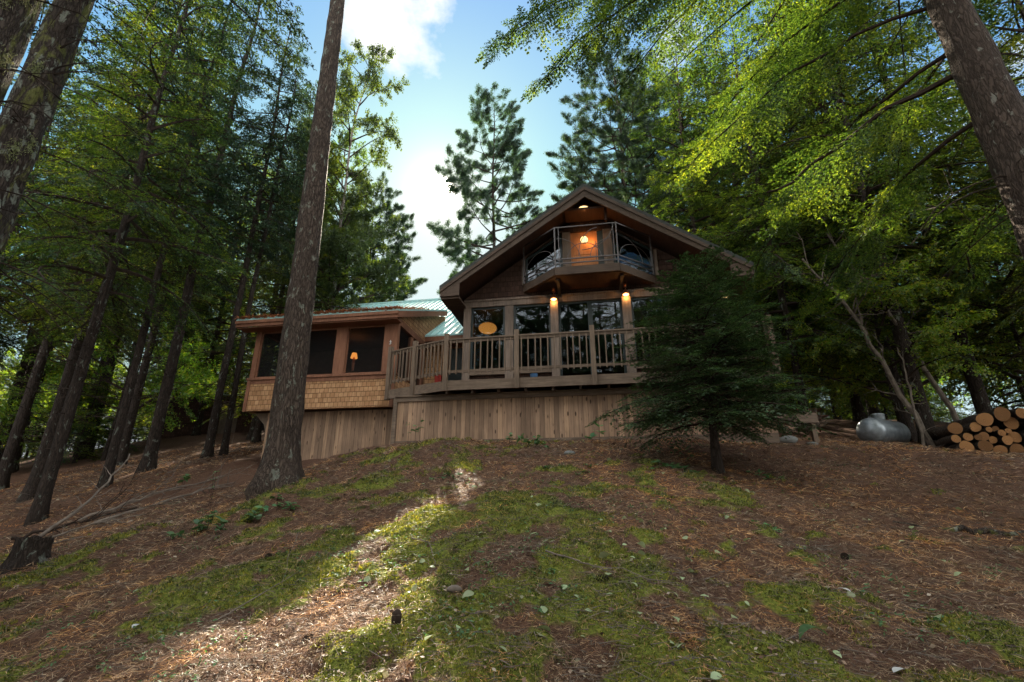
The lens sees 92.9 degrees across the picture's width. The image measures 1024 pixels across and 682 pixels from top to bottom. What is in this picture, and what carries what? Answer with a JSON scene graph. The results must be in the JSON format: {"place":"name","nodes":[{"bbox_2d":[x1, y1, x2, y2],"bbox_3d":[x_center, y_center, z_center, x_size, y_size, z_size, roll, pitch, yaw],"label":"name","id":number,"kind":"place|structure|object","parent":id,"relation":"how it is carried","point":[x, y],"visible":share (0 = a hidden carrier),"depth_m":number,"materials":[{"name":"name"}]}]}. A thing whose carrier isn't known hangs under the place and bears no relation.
{"place":"outdoors","nodes":[
{"label":"outdoors","id":0,"kind":"place"},
{"bbox_2d":[0,419,1023,681],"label":"ground","id":1,"kind":"structure","parent":0,"point":[838,429],"depth_m":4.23,"materials":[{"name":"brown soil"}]},
{"bbox_2d":[0,535,53,574],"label":"stump","id":2,"kind":"object","parent":1,"relation":"on","point":[34,549],"visible":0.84,"depth_m":5.94,"materials":[{"name":"brown wood"}]},
{"bbox_2d":[0,114,57,350],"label":"spruce tree","id":3,"kind":"object","parent":1,"relation":"on","point":[8,338],"visible":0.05,"depth_m":20.91,"materials":[{"name":"green plant"}]},
{"bbox_2d":[0,48,95,377],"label":"hemlock tree","id":4,"kind":"object","parent":1,"relation":"on","point":[2,359],"visible":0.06,"depth_m":24.56,"materials":[{"name":"green plant"}]},
{"bbox_2d":[21,378,75,457],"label":"young tree","id":5,"kind":"object","parent":1,"relation":"on","point":[28,450],"visible":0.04,"depth_m":31.84,"materials":[{"name":"green plant"}]},
{"bbox_2d":[0,33,100,403],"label":"spruce tree","id":6,"kind":"object","parent":1,"relation":"on","point":[48,129],"visible":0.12,"depth_m":20.05,"materials":[{"name":"green plant"}]},
{"bbox_2d":[0,150,116,461],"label":"spruce tree","id":7,"kind":"object","parent":1,"relation":"on","point":[10,426],"visible":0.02,"depth_m":24.37,"materials":[{"name":"green plant"}]},
{"bbox_2d":[0,363,139,464],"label":"young tree","id":8,"kind":"object","parent":1,"relation":"on","point":[81,436],"visible":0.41,"depth_m":19.74,"materials":[{"name":"green plant"}]},
{"bbox_2d":[0,32,142,452],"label":"spruce tree","id":9,"kind":"object","parent":1,"relation":"on","point":[23,367],"visible":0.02,"depth_m":22.33,"materials":[{"name":"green plant"}]},
{"bbox_2d":[0,337,148,449],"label":"young tree","id":10,"kind":"object","parent":1,"relation":"on","point":[5,412],"visible":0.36,"depth_m":19.48,"materials":[{"name":"green plant"}]},
{"bbox_2d":[0,184,153,413],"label":"hemlock tree","id":11,"kind":"object","parent":1,"relation":"on","point":[90,366],"visible":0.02,"depth_m":28.38,"materials":[{"name":"green plant"}]},
{"bbox_2d":[31,326,124,431],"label":"young tree","id":12,"kind":"object","parent":1,"relation":"on","point":[118,365],"visible":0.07,"depth_m":30.32,"materials":[{"name":"green plant"}]},
{"bbox_2d":[38,454,129,536],"bbox_3d":[-7.761,2.803,9.000,0.610,1.615,2.015,6,-20,-18],"label":"fallen branch","id":13,"kind":"object","parent":1,"relation":"on","point":[71,514],"visible":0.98,"depth_m":8.66,"materials":[{"name":"brown wood"}]},
{"bbox_2d":[11,468,164,539],"bbox_3d":[-7.776,3.207,9.144,2.472,1.578,1.579,11,-22,-29],"label":"fallen branch","id":14,"kind":"object","parent":1,"relation":"on","point":[65,525],"visible":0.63,"depth_m":8.87,"materials":[{"name":"brown wood"}]},
{"bbox_2d":[0,1,182,489],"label":"spruce tree","id":15,"kind":"object","parent":1,"relation":"on","point":[19,426],"visible":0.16,"depth_m":16.76,"materials":[{"name":"green plant"}]},
{"bbox_2d":[0,13,186,472],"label":"hemlock tree","id":16,"kind":"object","parent":1,"relation":"on","point":[16,466],"visible":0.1,"depth_m":21.52,"materials":[{"name":"green plant"}]},
{"bbox_2d":[52,514,145,537],"bbox_3d":[-6.956,3.114,8.006,1.528,0.544,0.598,5,-20,-16],"label":"fallen branch","id":17,"kind":"object","parent":1,"relation":"on","point":[95,522],"visible":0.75,"depth_m":8.04,"materials":[{"name":"brown wood"}]},
{"bbox_2d":[0,0,238,503],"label":"hemlock tree","id":18,"kind":"object","parent":1,"relation":"on","point":[32,483],"visible":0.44,"depth_m":14.51,"materials":[{"name":"green plant"}]},
{"bbox_2d":[0,0,252,526],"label":"hemlock tree","id":19,"kind":"object","parent":1,"relation":"on","point":[39,511],"visible":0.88,"depth_m":12.17,"materials":[{"name":"green plant"}]},
{"bbox_2d":[1,11,252,459],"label":"hemlock tree","id":20,"kind":"object","parent":1,"relation":"on","point":[110,361],"visible":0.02,"depth_m":23.07,"materials":[{"name":"green plant"}]},
{"bbox_2d":[20,258,234,460],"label":"young tree","id":21,"kind":"object","parent":1,"relation":"on","point":[186,391],"visible":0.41,"depth_m":20.16,"materials":[{"name":"green plant"}]},
{"bbox_2d":[131,373,160,442],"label":"young tree","id":22,"kind":"object","parent":1,"relation":"on","point":[143,429],"visible":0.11,"depth_m":39.20,"materials":[{"name":"green plant"}]},
{"bbox_2d":[0,0,314,388],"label":"spruce tree","id":23,"kind":"object","parent":1,"relation":"on","point":[55,45],"visible":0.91,"depth_m":6.73,"materials":[{"name":"green plant"}]},
{"bbox_2d":[0,0,315,340],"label":"spruce tree","id":24,"kind":"object","parent":1,"relation":"on","point":[18,20],"visible":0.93,"depth_m":5.69,"materials":[{"name":"green plant"}]},
{"bbox_2d":[78,456,255,520],"bbox_3d":[-7.230,3.197,10.587,1.900,1.489,3.072,-7,-20,19],"label":"fallen branch","id":25,"kind":"object","parent":1,"relation":"on","point":[130,501],"visible":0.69,"depth_m":9.98,"materials":[{"name":"brown wood"}]},
{"bbox_2d":[75,0,265,488],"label":"spruce tree","id":26,"kind":"object","parent":1,"relation":"on","point":[117,436],"visible":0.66,"depth_m":13.95,"materials":[{"name":"green plant"}]},
{"bbox_2d":[94,436,251,524],"bbox_3d":[-6.330,2.909,9.780,1.568,2.199,2.629,-6,-20,18],"label":"fallen branch","id":27,"kind":"object","parent":1,"relation":"on","point":[161,502],"visible":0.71,"depth_m":9.66,"materials":[{"name":"brown wood"}]},
{"bbox_2d":[103,22,244,465],"bbox_3d":[-13.318,-5.297,20.057,4.568,21.375,4.534,10,-21,-27],"label":"spruce tree","id":28,"kind":"object","parent":1,"relation":"on","point":[122,457],"visible":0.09,"depth_m":17.90,"materials":[{"name":"green plant"}]},
{"bbox_2d":[135,116,238,442],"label":"spruce tree","id":29,"kind":"object","parent":1,"relation":"on","point":[212,311],"visible":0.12,"depth_m":27.17,"materials":[{"name":"green plant"}]},
{"bbox_2d":[138,221,244,432],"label":"hemlock tree","id":30,"kind":"object","parent":1,"relation":"on","point":[142,401],"visible":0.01,"depth_m":31.76,"materials":[{"name":"green plant"}]},
{"bbox_2d":[93,0,298,473],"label":"spruce tree","id":31,"kind":"object","parent":1,"relation":"on","point":[149,460],"visible":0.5,"depth_m":16.14,"materials":[{"name":"green plant"}]},
{"bbox_2d":[121,134,275,435],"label":"hemlock tree","id":32,"kind":"object","parent":1,"relation":"on","point":[196,431],"visible":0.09,"depth_m":28.00,"materials":[{"name":"green plant"}]},
{"bbox_2d":[152,380,264,437],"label":"shed","id":33,"kind":"structure","parent":1,"relation":"on","point":[186,424],"depth_m":27.52,"materials":[{"name":"brown wood"}]},
{"bbox_2d":[217,401,239,433],"bbox_3d":[-17.202,4.156,27.645,5.200,2.450,0.080,4,-19,-11],"label":"door","id":34,"kind":"structure","parent":33,"relation":"in","point":[222,422],"depth_m":27.67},
{"bbox_2d":[166,510,264,539],"bbox_3d":[-3.622,2.278,6.019,1.194,0.363,0.439,-4,-19,12],"label":"seedling","id":35,"kind":"object","parent":1,"relation":"on","point":[200,528],"visible":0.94,"depth_m":5.97,"materials":[{"name":"green plant"}]},
{"bbox_2d":[182,146,285,381],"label":"hemlock tree","id":36,"kind":"object","parent":1,"relation":"on","point":[205,338],"visible":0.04,"depth_m":30.61,"materials":[{"name":"green plant"}]},
{"bbox_2d":[191,197,286,392],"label":"hemlock tree","id":37,"kind":"object","parent":1,"relation":"on","point":[236,338],"visible":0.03,"depth_m":29.23,"materials":[{"name":"green plant"}]},
{"bbox_2d":[183,5,316,457],"bbox_3d":[-9.263,-5.108,17.976,4.479,19.500,4.105,15,-24,-37],"label":"spruce tree","id":38,"kind":"object","parent":1,"relation":"on","point":[209,446],"visible":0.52,"depth_m":17.86,"materials":[{"name":"green plant"}]},
{"bbox_2d":[201,43,315,455],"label":"spruce tree","id":39,"kind":"object","parent":1,"relation":"on","point":[224,449],"visible":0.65,"depth_m":17.73,"materials":[{"name":"green plant"}]},
{"bbox_2d":[210,83,333,439],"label":"spruce tree","id":40,"kind":"object","parent":1,"relation":"on","point":[250,432],"visible":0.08,"depth_m":25.28,"materials":[{"name":"green plant"}]},
{"bbox_2d":[188,135,372,425],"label":"hemlock tree","id":41,"kind":"object","parent":1,"relation":"on","point":[338,305],"visible":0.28,"depth_m":20.59,"materials":[{"name":"green plant"}]},
{"bbox_2d":[231,80,345,442],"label":"spruce tree","id":42,"kind":"object","parent":1,"relation":"on","point":[257,433],"visible":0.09,"depth_m":23.16,"materials":[{"name":"green plant"}]},
{"bbox_2d":[245,0,344,500],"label":"pine tree","id":43,"kind":"object","parent":1,"relation":"on","point":[280,465],"visible":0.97,"depth_m":9.39,"materials":[{"name":"brown plant"}]},
{"bbox_2d":[264,111,391,314],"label":"birch tree","id":44,"kind":"object","parent":1,"relation":"on","point":[357,161],"visible":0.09,"depth_m":29.43,"materials":[{"name":"green plant"}]},
{"bbox_2d":[255,38,410,311],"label":"birch tree","id":45,"kind":"object","parent":1,"relation":"on","point":[357,231],"visible":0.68,"depth_m":24.31,"materials":[{"name":"green plant"}]},
{"bbox_2d":[235,305,447,459],"bbox_3d":[-4.783,1.381,14.222,4.909,6.352,4.410,-3,-19,9],"label":"screened porch","id":46,"kind":"object","parent":1,"relation":"on","point":[344,412],"visible":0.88,"depth_m":12.63,"materials":[{"name":"brown wood"}]},
{"bbox_2d":[314,171,428,311],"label":"pine tree","id":47,"kind":"object","parent":1,"relation":"on","point":[399,247],"visible":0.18,"depth_m":29.66,"materials":[{"name":"green plant"}]},
{"bbox_2d":[342,298,462,383],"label":"metal roofed wing","id":48,"kind":"structure","parent":1,"relation":"on","point":[450,324],"depth_m":14.92,"materials":[{"name":"metal"}]},
{"bbox_2d":[448,343,462,380],"bbox_3d":[-1.559,1.002,14.503,0.900,2.050,0.058,-3,-19,9],"label":"door","id":49,"kind":"structure","parent":48,"relation":"in","point":[458,376],"depth_m":14.63,"materials":[{"name":"brown wood"}]},
{"bbox_2d":[425,81,545,297],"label":"pine tree","id":50,"kind":"object","parent":1,"relation":"on","point":[515,160],"visible":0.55,"depth_m":25.21,"materials":[{"name":"green plant"}]},
{"bbox_2d":[0,440,1021,681],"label":"ground cover","id":51,"kind":"object","parent":1,"relation":"on","point":[479,628],"visible":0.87,"depth_m":3.48,"materials":[{"name":"green plant"}]},
{"bbox_2d":[0,436,1023,681],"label":"moss","id":52,"kind":"object","parent":1,"relation":"on","point":[16,576],"visible":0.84,"depth_m":3.68,"materials":[{"name":"green plant"}]},
{"bbox_2d":[0,437,1023,681],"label":"twig litter","id":53,"kind":"object","parent":1,"relation":"on","point":[538,583],"visible":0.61,"depth_m":3.36,"materials":[{"name":"brown wood"}]},
{"bbox_2d":[0,437,1023,681],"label":"leaf litter","id":54,"kind":"object","parent":1,"relation":"on","point":[772,647],"visible":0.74,"depth_m":3.30,"materials":[{"name":"brown plant"}]},
{"bbox_2d":[384,315,780,444],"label":"wooden deck","id":55,"kind":"structure","parent":1,"relation":"on","point":[551,408],"depth_m":10.75,"materials":[{"name":"brown wood"}]},
{"bbox_2d":[439,183,754,379],"bbox_3d":[2.859,0.900,17.206,7.740,7.187,11.620,-3,-19,9],"label":"cabin","id":56,"kind":"object","parent":1,"relation":"on","point":[507,285],"visible":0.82,"depth_m":13.09,"materials":[{"name":"brown wood"}]},
{"bbox_2d":[469,306,504,375],"bbox_3d":[-0.638,-0.007,12.915,0.940,1.898,0.145,-3,-19,9],"label":"window","id":57,"kind":"structure","parent":56,"relation":"in","point":[502,307],"depth_m":12.91,"materials":[{"name":"brown wood"}]},
{"bbox_2d":[478,322,496,333],"bbox_3d":[-0.696,-0.616,13.970,0.538,0.870,0.538,-3,-19,9],"label":"paper lantern","id":58,"kind":"object","parent":56,"relation":"hanging from","point":[487,328],"visible":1,"depth_m":13.72,"materials":[{"name":"paper"}]},
{"bbox_2d":[513,303,551,373],"bbox_3d":[0.536,-0.071,12.729,1.000,1.898,0.145,-3,-19,9],"label":"window","id":59,"kind":"structure","parent":56,"relation":"in","point":[530,371],"depth_m":12.73,"materials":[{"name":"brown wood"}]},
{"bbox_2d":[522,232,571,284],"bbox_3d":[0.949,-2.253,13.396,1.360,1.500,0.130,-3,-19,9],"label":"gable window","id":60,"kind":"structure","parent":56,"relation":"in","point":[565,246],"depth_m":13.39,"materials":[{"name":"brown wood"}]},
{"bbox_2d":[570,230,604,265],"bbox_3d":[2.062,-2.306,13.271,0.880,1.520,0.070,-3,-19,9],"label":"balcony door","id":61,"kind":"structure","parent":56,"relation":"in","point":[593,236],"depth_m":13.34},
{"bbox_2d":[558,299,626,375],"bbox_3d":[2.037,0.088,12.420,1.640,2.398,0.095,-3,-19,9],"label":"sliding door","id":62,"kind":"structure","parent":56,"relation":"in","point":[589,303],"depth_m":12.64,"materials":[{"name":"brown wood"}]},
{"bbox_2d":[602,228,658,275],"bbox_3d":[3.159,-2.372,13.046,1.360,1.500,0.130,-3,-19,9],"label":"gable window","id":63,"kind":"structure","parent":56,"relation":"in","point":[608,245],"depth_m":13.10,"materials":[{"name":"brown wood"}]},
{"bbox_2d":[545,550,669,582],"bbox_3d":[0.665,1.657,3.424,0.898,0.366,0.122,-10,-21,28],"label":"stick","id":64,"kind":"object","parent":1,"relation":"on","point":[594,566],"visible":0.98,"depth_m":3.46,"materials":[{"name":"brown wood"}]},
{"bbox_2d":[532,30,711,232],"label":"pine tree","id":65,"kind":"object","parent":1,"relation":"on","point":[576,177],"visible":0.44,"depth_m":25.39,"materials":[{"name":"green plant"}]},
{"bbox_2d":[595,59,720,231],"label":"pine tree","id":66,"kind":"object","parent":1,"relation":"on","point":[663,109],"visible":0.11,"depth_m":29.28,"materials":[{"name":"green plant"}]},
{"bbox_2d":[585,243,836,473],"bbox_3d":[3.213,0.494,7.874,3.318,4.185,3.293,-17,-25,40],"label":"fir tree","id":67,"kind":"object","parent":1,"relation":"on","point":[730,364],"visible":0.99,"depth_m":7.55,"materials":[{"name":"green plant"}]},
{"bbox_2d":[662,28,812,263],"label":"hemlock tree","id":68,"kind":"object","parent":1,"relation":"on","point":[715,52],"visible":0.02,"depth_m":29.94,"materials":[{"name":"green plant"}]},
{"bbox_2d":[627,25,850,407],"bbox_3d":[7.628,-5.684,20.134,7.469,20.150,7.084,-5,-19,13],"label":"hemlock tree","id":69,"kind":"object","parent":1,"relation":"on","point":[676,106],"visible":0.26,"depth_m":20.84,"materials":[{"name":"green plant"}]},
{"bbox_2d":[474,0,1023,320],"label":"hemlock tree","id":70,"kind":"object","parent":1,"relation":"on","point":[991,96],"visible":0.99,"depth_m":8.66,"materials":[{"name":"green plant"}]},
{"bbox_2d":[776,412,818,442],"bbox_3d":[5.973,1.983,11.349,2.200,1.250,0.135,-2,-19,5],"label":"bench","id":71,"kind":"object","parent":1,"relation":"on","point":[812,419],"visible":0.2,"depth_m":11.24,"materials":[{"name":"brown wood"}]},
{"bbox_2d":[707,90,889,408],"bbox_3d":[10.998,-4.727,22.751,7.498,18.246,7.144,0,-19,-1],"label":"hemlock tree","id":72,"kind":"object","parent":1,"relation":"on","point":[772,276],"depth_m":21.37,"materials":[{"name":"green plant"}]},
{"bbox_2d":[661,42,939,429],"bbox_3d":[9.522,-5.133,19.676,8.372,18.600,8.827,-8,-21,23],"label":"hemlock tree","id":73,"kind":"object","parent":1,"relation":"on","point":[714,189],"visible":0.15,"depth_m":18.97,"materials":[{"name":"green plant"}]},
{"bbox_2d":[682,1,932,431],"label":"hemlock tree","id":74,"kind":"object","parent":1,"relation":"on","point":[780,282],"visible":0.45,"depth_m":15.49,"materials":[{"name":"green plant"}]},
{"bbox_2d":[782,368,852,419],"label":"young tree","id":75,"kind":"object","parent":1,"relation":"on","point":[825,398],"visible":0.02,"depth_m":29.95,"materials":[{"name":"green plant"}]},
{"bbox_2d":[776,231,935,446],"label":"dead tree","id":76,"kind":"object","parent":1,"relation":"on","point":[908,406],"visible":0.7,"depth_m":12.54,"materials":[{"name":"brown wood"}]},
{"bbox_2d":[731,31,990,421],"bbox_3d":[13.109,-6.299,20.520,8.538,20.350,8.135,-12,-22,31],"label":"hemlock tree","id":77,"kind":"object","parent":1,"relation":"on","point":[858,415],"visible":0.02,"depth_m":18.22,"materials":[{"name":"green plant"}]},
{"bbox_2d":[742,5,985,417],"bbox_3d":[14.327,-7.738,22.988,8.862,24.215,9.301,-2,-19,5],"label":"hemlock tree","id":78,"kind":"object","parent":1,"relation":"on","point":[871,410],"visible":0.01,"depth_m":20.27,"materials":[{"name":"green plant"}]},
{"bbox_2d":[722,0,1023,444],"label":"hemlock tree","id":79,"kind":"object","parent":1,"relation":"on","point":[901,336],"visible":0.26,"depth_m":14.25,"materials":[{"name":"green plant"}]},
{"bbox_2d":[728,0,1023,441],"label":"hemlock tree","id":80,"kind":"object","parent":1,"relation":"on","point":[909,420],"visible":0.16,"depth_m":14.61,"materials":[{"name":"green plant"}]},
{"bbox_2d":[856,413,910,442],"bbox_3d":[9.550,2.366,12.505,1.540,0.999,0.691,10,-21,-26],"label":"propane tank","id":81,"kind":"object","parent":1,"relation":"on","point":[876,426],"visible":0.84,"depth_m":12.20,"materials":[{"name":"metal"}]},
{"bbox_2d":[777,227,999,440],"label":"young tree","id":82,"kind":"object","parent":1,"relation":"on","point":[892,295],"visible":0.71,"depth_m":12.92,"materials":[{"name":"green plant"}]},
{"bbox_2d":[756,179,1023,413],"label":"young tree","id":83,"kind":"object","parent":1,"relation":"on","point":[888,331],"visible":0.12,"depth_m":14.79,"materials":[{"name":"green plant"}]},
{"bbox_2d":[836,369,945,419],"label":"young tree","id":84,"kind":"object","parent":1,"relation":"on","point":[884,411],"visible":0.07,"depth_m":25.42,"materials":[{"name":"green plant"}]},
{"bbox_2d":[820,211,962,421],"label":"dead tree","id":85,"kind":"object","parent":1,"relation":"on","point":[944,398],"visible":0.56,"depth_m":12.79,"materials":[{"name":"brown wood"}]},
{"bbox_2d":[783,0,1023,413],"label":"hemlock tree","id":86,"kind":"object","parent":1,"relation":"on","point":[980,401],"visible":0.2,"depth_m":14.63,"materials":[{"name":"green plant"}]},
{"bbox_2d":[895,348,938,445],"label":"dead tree","id":87,"kind":"object","parent":1,"relation":"on","point":[917,420],"visible":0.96,"depth_m":12.04,"materials":[{"name":"brown wood"}]},
{"bbox_2d":[881,375,969,421],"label":"young tree","id":88,"kind":"object","parent":1,"relation":"on","point":[942,412],"visible":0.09,"depth_m":32.97,"materials":[{"name":"green plant"}]},
{"bbox_2d":[871,158,1023,404],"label":"young tree","id":89,"kind":"object","parent":1,"relation":"on","point":[988,361],"visible":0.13,"depth_m":14.76,"materials":[{"name":"green plant"}]},
{"bbox_2d":[941,441,973,450],"bbox_3d":[10.314,2.570,11.429,0.268,0.282,1.499,-6,-20,18],"label":"log","id":90,"kind":"object","parent":1,"relation":"on","point":[967,445],"visible":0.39,"depth_m":10.80,"materials":[{"name":"brown wood"}]},
{"bbox_2d":[926,435,960,447],"bbox_3d":[10.229,2.406,11.553,0.180,0.213,1.354,-7,-20,19],"label":"log","id":91,"kind":"object","parent":90,"relation":"on","point":[948,440],"visible":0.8,"depth_m":11.20,"materials":[{"name":"brown wood"}]},
{"bbox_2d":[927,422,962,439],"bbox_3d":[10.306,2.181,11.652,0.294,0.305,1.241,-6,-20,18],"label":"log","id":92,"kind":"object","parent":91,"relation":"on","point":[953,428],"visible":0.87,"depth_m":11.28,"materials":[{"name":"brown wood"}]},
{"bbox_2d":[892,521,1023,536],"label":"fallen branch","id":93,"kind":"object","parent":1,"relation":"on","point":[979,531],"visible":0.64,"depth_m":5.73,"materials":[{"name":"brown wood"}]},
{"bbox_2d":[904,329,1020,408],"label":"young tree","id":94,"kind":"object","parent":1,"relation":"on","point":[956,402],"visible":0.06,"depth_m":28.42,"materials":[{"name":"green plant"}]},
{"bbox_2d":[924,0,1023,399],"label":"hemlock tree","id":95,"kind":"object","parent":1,"relation":"on","point":[1015,37],"visible":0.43,"depth_m":13.24,"materials":[{"name":"green plant"}]},
{"bbox_2d":[929,235,1023,419],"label":"young tree","id":96,"kind":"object","parent":1,"relation":"on","point":[1018,403],"visible":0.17,"depth_m":16.42,"materials":[{"name":"green plant"}]},
{"bbox_2d":[970,440,992,451],"bbox_3d":[10.663,2.534,11.383,0.279,0.262,1.558,-7,-20,18],"label":"log","id":97,"kind":"object","parent":1,"relation":"on","point":[984,445],"visible":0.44,"depth_m":10.71,"materials":[{"name":"brown wood"}]},
{"bbox_2d":[972,432,988,440],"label":"log","id":98,"kind":"object","parent":97,"relation":"on","point":[985,435],"visible":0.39,"depth_m":10.89,"materials":[{"name":"brown wood"}]},
{"bbox_2d":[971,427,991,434],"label":"log","id":99,"kind":"object","parent":98,"relation":"on","point":[987,429],"visible":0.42,"depth_m":10.95,"materials":[{"name":"brown wood"}]},
{"bbox_2d":[952,413,993,426],"bbox_3d":[10.886,1.954,11.565,0.331,0.324,1.314,-6,-20,18],"label":"log","id":100,"kind":"object","parent":99,"relation":"on","point":[984,419],"visible":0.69,"depth_m":11.02,"materials":[{"name":"brown wood"}]},
{"bbox_2d":[1005,443,1023,453],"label":"log","id":101,"kind":"object","parent":1,"relation":"on","point":[1016,448],"visible":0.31,"depth_m":10.74,"materials":[{"name":"brown wood"}]},
{"bbox_2d":[1005,432,1021,443],"bbox_3d":[11.502,2.375,11.533,0.251,0.267,1.427,-6,-20,17],"label":"log","id":102,"kind":"object","parent":101,"relation":"on","point":[1016,437],"visible":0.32,"depth_m":10.90,"materials":[{"name":"brown wood"}]},
{"bbox_2d":[982,417,1018,429],"bbox_3d":[11.544,2.087,11.641,0.280,0.315,1.437,-7,-20,19],"label":"log","id":103,"kind":"object","parent":102,"relation":"on","point":[1011,423],"visible":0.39,"depth_m":11.03,"materials":[{"name":"brown wood"}]},
{"bbox_2d":[974,407,1010,424],"bbox_3d":[11.320,1.885,11.679,0.326,0.339,1.514,-6,-20,17],"label":"log","id":104,"kind":"object","parent":103,"relation":"on","point":[1000,414],"visible":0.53,"depth_m":11.03,"materials":[{"name":"brown wood"}]},
{"bbox_2d":[0,0,1023,457],"label":"sky","id":105,"kind":"structure","parent":0,"point":[437,43],"materials":[{"name":"blue"}]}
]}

